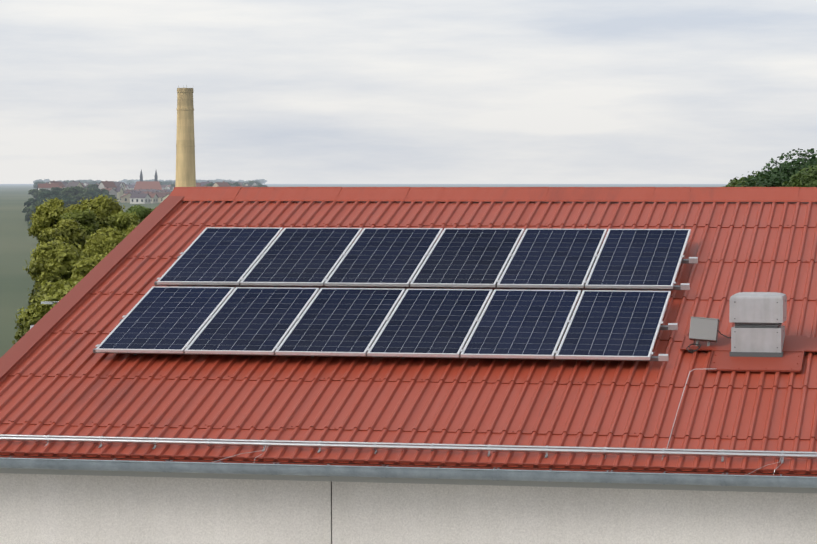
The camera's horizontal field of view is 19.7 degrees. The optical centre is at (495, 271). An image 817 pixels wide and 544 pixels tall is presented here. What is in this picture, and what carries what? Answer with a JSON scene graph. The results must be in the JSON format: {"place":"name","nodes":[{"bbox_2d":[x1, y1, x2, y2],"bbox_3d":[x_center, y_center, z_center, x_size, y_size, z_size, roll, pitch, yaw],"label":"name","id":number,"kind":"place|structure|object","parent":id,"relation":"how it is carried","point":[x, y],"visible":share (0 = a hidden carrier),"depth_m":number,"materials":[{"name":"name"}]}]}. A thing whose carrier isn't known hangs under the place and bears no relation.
{"place":"outdoors","nodes":[
{"label":"outdoors","id":0,"kind":"place"},
{"bbox_2d":[134,170,161,189],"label":"church","id":1,"kind":"structure","parent":0,"point":[142,184],"depth_m":2259.84,"materials":[{"name":"brown brick"}]},
{"bbox_2d":[0,184,726,357],"bbox_3d":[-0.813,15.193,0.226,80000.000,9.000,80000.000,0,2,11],"label":"terrain","id":2,"kind":"structure","parent":0,"point":[18,243],"depth_m":740.95,"materials":[{"name":"green plant"}]},
{"bbox_2d":[25,205,35,221],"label":"tree","id":3,"kind":"object","parent":2,"relation":"on","point":[31,208],"visible":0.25,"depth_m":776.66,"materials":[{"name":"green plant"}]},
{"bbox_2d":[24,200,43,211],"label":"tree","id":4,"kind":"object","parent":2,"relation":"on","point":[38,203],"visible":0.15,"depth_m":808.96,"materials":[{"name":"green plant"}]},
{"bbox_2d":[22,198,47,212],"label":"tree","id":5,"kind":"object","parent":2,"relation":"on","point":[28,203],"visible":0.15,"depth_m":815.81,"materials":[{"name":"green plant"}]},
{"bbox_2d":[28,188,43,195],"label":"tree","id":6,"kind":"object","parent":2,"relation":"on","point":[31,191],"visible":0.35,"depth_m":1230.53,"materials":[{"name":"green plant"}]},
{"bbox_2d":[33,181,45,188],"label":"tree","id":7,"kind":"object","parent":2,"relation":"on","point":[36,184],"visible":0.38,"depth_m":2607.12,"materials":[{"name":"green plant"}]},
{"bbox_2d":[12,279,81,343],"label":"tree","id":8,"kind":"object","parent":2,"relation":"on","point":[34,314],"visible":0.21,"depth_m":198.79,"materials":[{"name":"green plant"}]},
{"bbox_2d":[28,197,70,244],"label":"tree","id":9,"kind":"object","parent":2,"relation":"on","point":[46,216],"visible":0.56,"depth_m":500.45,"materials":[{"name":"green plant"}]},
{"bbox_2d":[41,301,58,303],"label":"street lamp","id":10,"kind":"object","parent":2,"relation":"on","point":[44,302],"visible":0.15,"depth_m":120.57,"materials":[{"name":"grey metal"}]},
{"bbox_2d":[38,190,62,198],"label":"tree","id":11,"kind":"object","parent":2,"relation":"on","point":[45,194],"visible":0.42,"depth_m":927.73,"materials":[{"name":"green plant"}]},
{"bbox_2d":[43,196,60,199],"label":"tree","id":12,"kind":"object","parent":2,"relation":"on","point":[49,198],"visible":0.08,"depth_m":823.25,"materials":[{"name":"green plant"}]},
{"bbox_2d":[43,187,63,191],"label":"tree","id":13,"kind":"object","parent":2,"relation":"on","point":[56,189],"visible":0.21,"depth_m":1092.38,"materials":[{"name":"green plant"}]},
{"bbox_2d":[23,240,84,304],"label":"tree","id":14,"kind":"object","parent":2,"relation":"on","point":[52,262],"visible":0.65,"depth_m":284.69,"materials":[{"name":"green plant"}]},
{"bbox_2d":[50,195,70,198],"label":"tree","id":15,"kind":"object","parent":2,"relation":"on","point":[64,196],"visible":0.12,"depth_m":848.27,"materials":[{"name":"green plant"}]},
{"bbox_2d":[49,218,91,259],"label":"tree","id":16,"kind":"object","parent":2,"relation":"on","point":[70,231],"visible":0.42,"depth_m":380.92,"materials":[{"name":"green plant"}]},
{"bbox_2d":[62,198,81,207],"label":"tree","id":17,"kind":"object","parent":2,"relation":"on","point":[71,201],"visible":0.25,"depth_m":797.93,"materials":[{"name":"green plant"}]},
{"bbox_2d":[64,203,80,211],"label":"tree","id":18,"kind":"object","parent":2,"relation":"on","point":[71,207],"visible":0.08,"depth_m":611.74,"materials":[{"name":"green plant"}]},
{"bbox_2d":[61,186,87,195],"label":"tree","id":19,"kind":"object","parent":2,"relation":"on","point":[73,191],"visible":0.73,"depth_m":991.86,"materials":[{"name":"green plant"}]},
{"bbox_2d":[49,209,100,245],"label":"tree","id":20,"kind":"object","parent":2,"relation":"on","point":[85,218],"visible":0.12,"depth_m":440.69,"materials":[{"name":"green plant"}]},
{"bbox_2d":[75,193,91,200],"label":"tree","id":21,"kind":"object","parent":2,"relation":"on","point":[79,196],"visible":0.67,"depth_m":982.31,"materials":[{"name":"green plant"}]},
{"bbox_2d":[67,254,104,281],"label":"tree","id":22,"kind":"object","parent":2,"relation":"on","point":[82,268],"visible":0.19,"depth_m":261.45,"materials":[{"name":"green plant"}]},
{"bbox_2d":[81,191,97,198],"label":"tree","id":23,"kind":"object","parent":2,"relation":"on","point":[92,194],"visible":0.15,"depth_m":995.57,"materials":[{"name":"green plant"}]},
{"bbox_2d":[87,184,97,189],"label":"building","id":24,"kind":"structure","parent":2,"relation":"on","point":[90,186],"depth_m":1365.65,"materials":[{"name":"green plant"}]},
{"bbox_2d":[74,194,125,228],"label":"tree","id":25,"kind":"object","parent":2,"relation":"on","point":[102,207],"visible":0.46,"depth_m":469.12,"materials":[{"name":"green plant"}]},
{"bbox_2d":[93,188,108,196],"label":"tree","id":26,"kind":"object","parent":2,"relation":"on","point":[98,191],"visible":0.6,"depth_m":1088.16,"materials":[{"name":"green plant"}]},
{"bbox_2d":[82,226,125,259],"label":"tree","id":27,"kind":"object","parent":2,"relation":"on","point":[104,241],"visible":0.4,"depth_m":349.76,"materials":[{"name":"green plant"}]},
{"bbox_2d":[103,194,116,201],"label":"tree","id":28,"kind":"object","parent":2,"relation":"on","point":[112,196],"visible":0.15,"depth_m":882.03,"materials":[{"name":"green plant"}]},
{"bbox_2d":[105,211,140,238],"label":"tree","id":29,"kind":"object","parent":2,"relation":"on","point":[121,221],"visible":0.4,"depth_m":426.31,"materials":[{"name":"green plant"}]},
{"bbox_2d":[124,225,136,235],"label":"tree","id":30,"kind":"object","parent":2,"relation":"on","point":[130,229],"visible":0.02,"depth_m":372.88,"materials":[{"name":"green plant"}]},
{"bbox_2d":[126,204,153,221],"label":"tree","id":31,"kind":"object","parent":2,"relation":"on","point":[143,212],"visible":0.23,"depth_m":506.27,"materials":[{"name":"green plant"}]},
{"bbox_2d":[37,180,257,203],"bbox_3d":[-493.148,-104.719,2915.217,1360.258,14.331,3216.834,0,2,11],"label":"town houses","id":32,"kind":"structure","parent":2,"relation":"on","point":[122,192],"depth_m":1365.59,"materials":[{"name":"beige"}]},
{"bbox_2d":[175,85,195,186],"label":"factory chimney","id":33,"kind":"object","parent":2,"relation":"on","point":[185,160],"visible":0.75,"depth_m":550.25,"materials":[{"name":"brick"}]},
{"bbox_2d":[228,182,239,185],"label":"tree","id":34,"kind":"object","parent":2,"relation":"on","point":[235,184],"visible":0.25,"depth_m":1858.11,"materials":[{"name":"green plant"}]},
{"bbox_2d":[0,455,816,543],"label":"building body","id":35,"kind":"structure","parent":2,"relation":"on","point":[45,506],"depth_m":22.84,"materials":[{"name":"grey concrete"}]},
{"bbox_2d":[0,201,816,473],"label":"metal roof sheets","id":36,"kind":"object","parent":35,"relation":"attached to","point":[61,380],"visible":0.46,"depth_m":24.44,"materials":[{"name":"red metal"}]},
{"bbox_2d":[93,252,697,361],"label":"mounting rails","id":37,"kind":"object","parent":36,"relation":"attached to","point":[674,326],"visible":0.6,"depth_m":26.32,"materials":[{"name":"silver metal"}]},
{"bbox_2d":[95,286,234,352],"bbox_3d":[-3.675,0.522,26.284,0.990,0.034,1.960,0,20,11],"label":"solar panel","id":38,"kind":"object","parent":37,"relation":"attached to","point":[157,319],"visible":0.92,"depth_m":26.20,"materials":[{"name":"blue glass"}]},
{"bbox_2d":[157,227,282,284],"bbox_3d":[-3.292,-0.201,28.236,0.990,0.034,1.960,0,20,11],"label":"solar panel","id":39,"kind":"object","parent":37,"relation":"attached to","point":[220,256],"visible":0.94,"depth_m":28.15,"materials":[{"name":"blue glass"}]},
{"bbox_2d":[185,287,318,354],"bbox_3d":[-2.683,0.529,26.092,0.990,0.034,1.960,0,20,11],"label":"solar panel","id":40,"kind":"object","parent":37,"relation":"attached to","point":[254,320],"visible":0.96,"depth_m":26.01,"materials":[{"name":"blue glass"}]},
{"bbox_2d":[240,228,362,285],"bbox_3d":[-2.300,-0.194,28.044,0.990,0.034,1.960,0,20,11],"label":"solar panel","id":41,"kind":"object","parent":37,"relation":"attached to","point":[301,256],"visible":0.92,"depth_m":27.96,"materials":[{"name":"blue glass"}]},
{"bbox_2d":[275,288,404,355],"bbox_3d":[-1.692,0.536,25.900,0.990,0.034,1.960,0,20,11],"label":"solar panel","id":42,"kind":"object","parent":37,"relation":"attached to","point":[341,322],"visible":0.96,"depth_m":25.82,"materials":[{"name":"blue glass"}]},
{"bbox_2d":[324,228,442,286],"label":"solar panel","id":43,"kind":"object","parent":37,"relation":"attached to","point":[392,257],"visible":0.94,"depth_m":27.77,"materials":[{"name":"blue glass"}]},
{"bbox_2d":[367,289,492,356],"bbox_3d":[-0.700,0.543,25.708,0.990,0.034,1.960,0,20,11],"label":"solar panel","id":44,"kind":"object","parent":37,"relation":"attached to","point":[430,323],"visible":1,"depth_m":25.62,"materials":[{"name":"blue glass"}]},
{"bbox_2d":[410,228,524,286],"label":"solar panel","id":45,"kind":"object","parent":37,"relation":"attached to","point":[468,257],"visible":1,"depth_m":27.58,"materials":[{"name":"blue glass"}]},
{"bbox_2d":[460,289,580,358],"bbox_3d":[0.291,0.551,25.516,0.990,0.034,1.960,0,20,11],"label":"solar panel","id":46,"kind":"object","parent":37,"relation":"attached to","point":[522,324],"visible":1,"depth_m":25.43,"materials":[{"name":"blue glass"}]},
{"bbox_2d":[497,229,606,287],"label":"solar panel","id":47,"kind":"object","parent":37,"relation":"attached to","point":[552,258],"visible":1,"depth_m":27.38,"materials":[{"name":"blue glass"}]},
{"bbox_2d":[555,290,670,359],"bbox_3d":[1.283,0.558,25.324,0.990,0.034,1.960,0,20,11],"label":"solar panel","id":48,"kind":"object","parent":37,"relation":"attached to","point":[613,325],"visible":1,"depth_m":25.24,"materials":[{"name":"blue glass"}]},
{"bbox_2d":[585,229,690,288],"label":"solar panel","id":49,"kind":"object","parent":37,"relation":"attached to","point":[638,258],"visible":1,"depth_m":27.19,"materials":[{"name":"blue glass"}]},
{"bbox_2d":[0,456,816,487],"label":"gutter","id":50,"kind":"object","parent":36,"relation":"attached to","point":[550,475],"visible":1,"depth_m":22.29,"materials":[{"name":"metal"}]},
{"bbox_2d":[0,434,816,462],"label":"snow guard pipe","id":51,"kind":"object","parent":36,"relation":"on","point":[722,453],"visible":0.9,"depth_m":22.68,"materials":[{"name":"silver metal"}]},
{"bbox_2d":[169,187,816,201],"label":"ridge cap","id":52,"kind":"object","parent":36,"relation":"on","point":[622,194],"visible":0.94,"depth_m":30.34,"materials":[{"name":"red paint"}]},
{"bbox_2d":[212,442,783,474],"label":"earthing wires","id":53,"kind":"object","parent":36,"relation":"attached to","point":[269,442],"visible":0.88,"depth_m":22.71,"materials":[{"name":"silver metal"}]},
{"bbox_2d":[666,369,695,448],"bbox_3d":[1.789,1.412,23.125,0.256,0.761,2.302,1,2,18],"label":"cable conduit","id":54,"kind":"object","parent":36,"relation":"on","point":[678,408],"visible":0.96,"depth_m":23.26,"materials":[{"name":"silver metal"}]},
{"bbox_2d":[680,335,816,371],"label":"vent flashing","id":55,"kind":"object","parent":36,"relation":"on","point":[795,348],"visible":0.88,"depth_m":24.48,"materials":[{"name":"brown paint"}]},
{"bbox_2d":[686,330,730,352],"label":"junction box cables","id":56,"kind":"object","parent":55,"relation":"on","point":[694,343],"visible":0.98,"depth_m":24.78,"materials":[{"name":"black rubber"}]},
{"bbox_2d":[729,292,786,356],"bbox_3d":[2.763,0.562,24.745,0.562,0.688,0.571,0,2,11],"label":"roof ventilator","id":57,"kind":"object","parent":55,"relation":"on","point":[758,319],"visible":0.96,"depth_m":24.50,"materials":[{"name":"silver metal"}]},
{"bbox_2d":[0,196,816,476],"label":"roof edge trim","id":58,"kind":"structure","parent":35,"relation":"on","point":[14,355],"depth_m":23.09,"materials":[{"name":"brown paint"}]},
{"bbox_2d":[723,161,800,186],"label":"tree","id":59,"kind":"object","parent":2,"relation":"on","point":[734,182],"visible":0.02,"depth_m":123.45,"materials":[{"name":"green plant"}]},
{"bbox_2d":[728,148,816,186],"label":"tree","id":60,"kind":"object","parent":2,"relation":"on","point":[776,176],"depth_m":106.61,"materials":[{"name":"green plant"}]},
{"bbox_2d":[782,165,816,186],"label":"tree","id":61,"kind":"object","parent":2,"relation":"on","point":[807,176],"depth_m":93.59,"materials":[{"name":"green plant"}]},
{"bbox_2d":[8,223,806,437],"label":"roof screws","id":62,"kind":"object","parent":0,"point":[380,378],"visible":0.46,"depth_m":24.54,"materials":[{"name":"red metal"}]},
{"bbox_2d":[0,0,816,183],"label":"sky","id":63,"kind":"structure","parent":0,"point":[285,91],"materials":[{"name":"white"}]},
{"bbox_2d":[689,317,719,345],"bbox_3d":[2.204,0.639,24.874,0.310,0.338,0.182,0,2,11],"label":"junction box","id":64,"kind":"object","parent":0,"point":[703,329],"visible":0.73,"depth_m":24.82,"materials":[{"name":"grey"}]}
]}

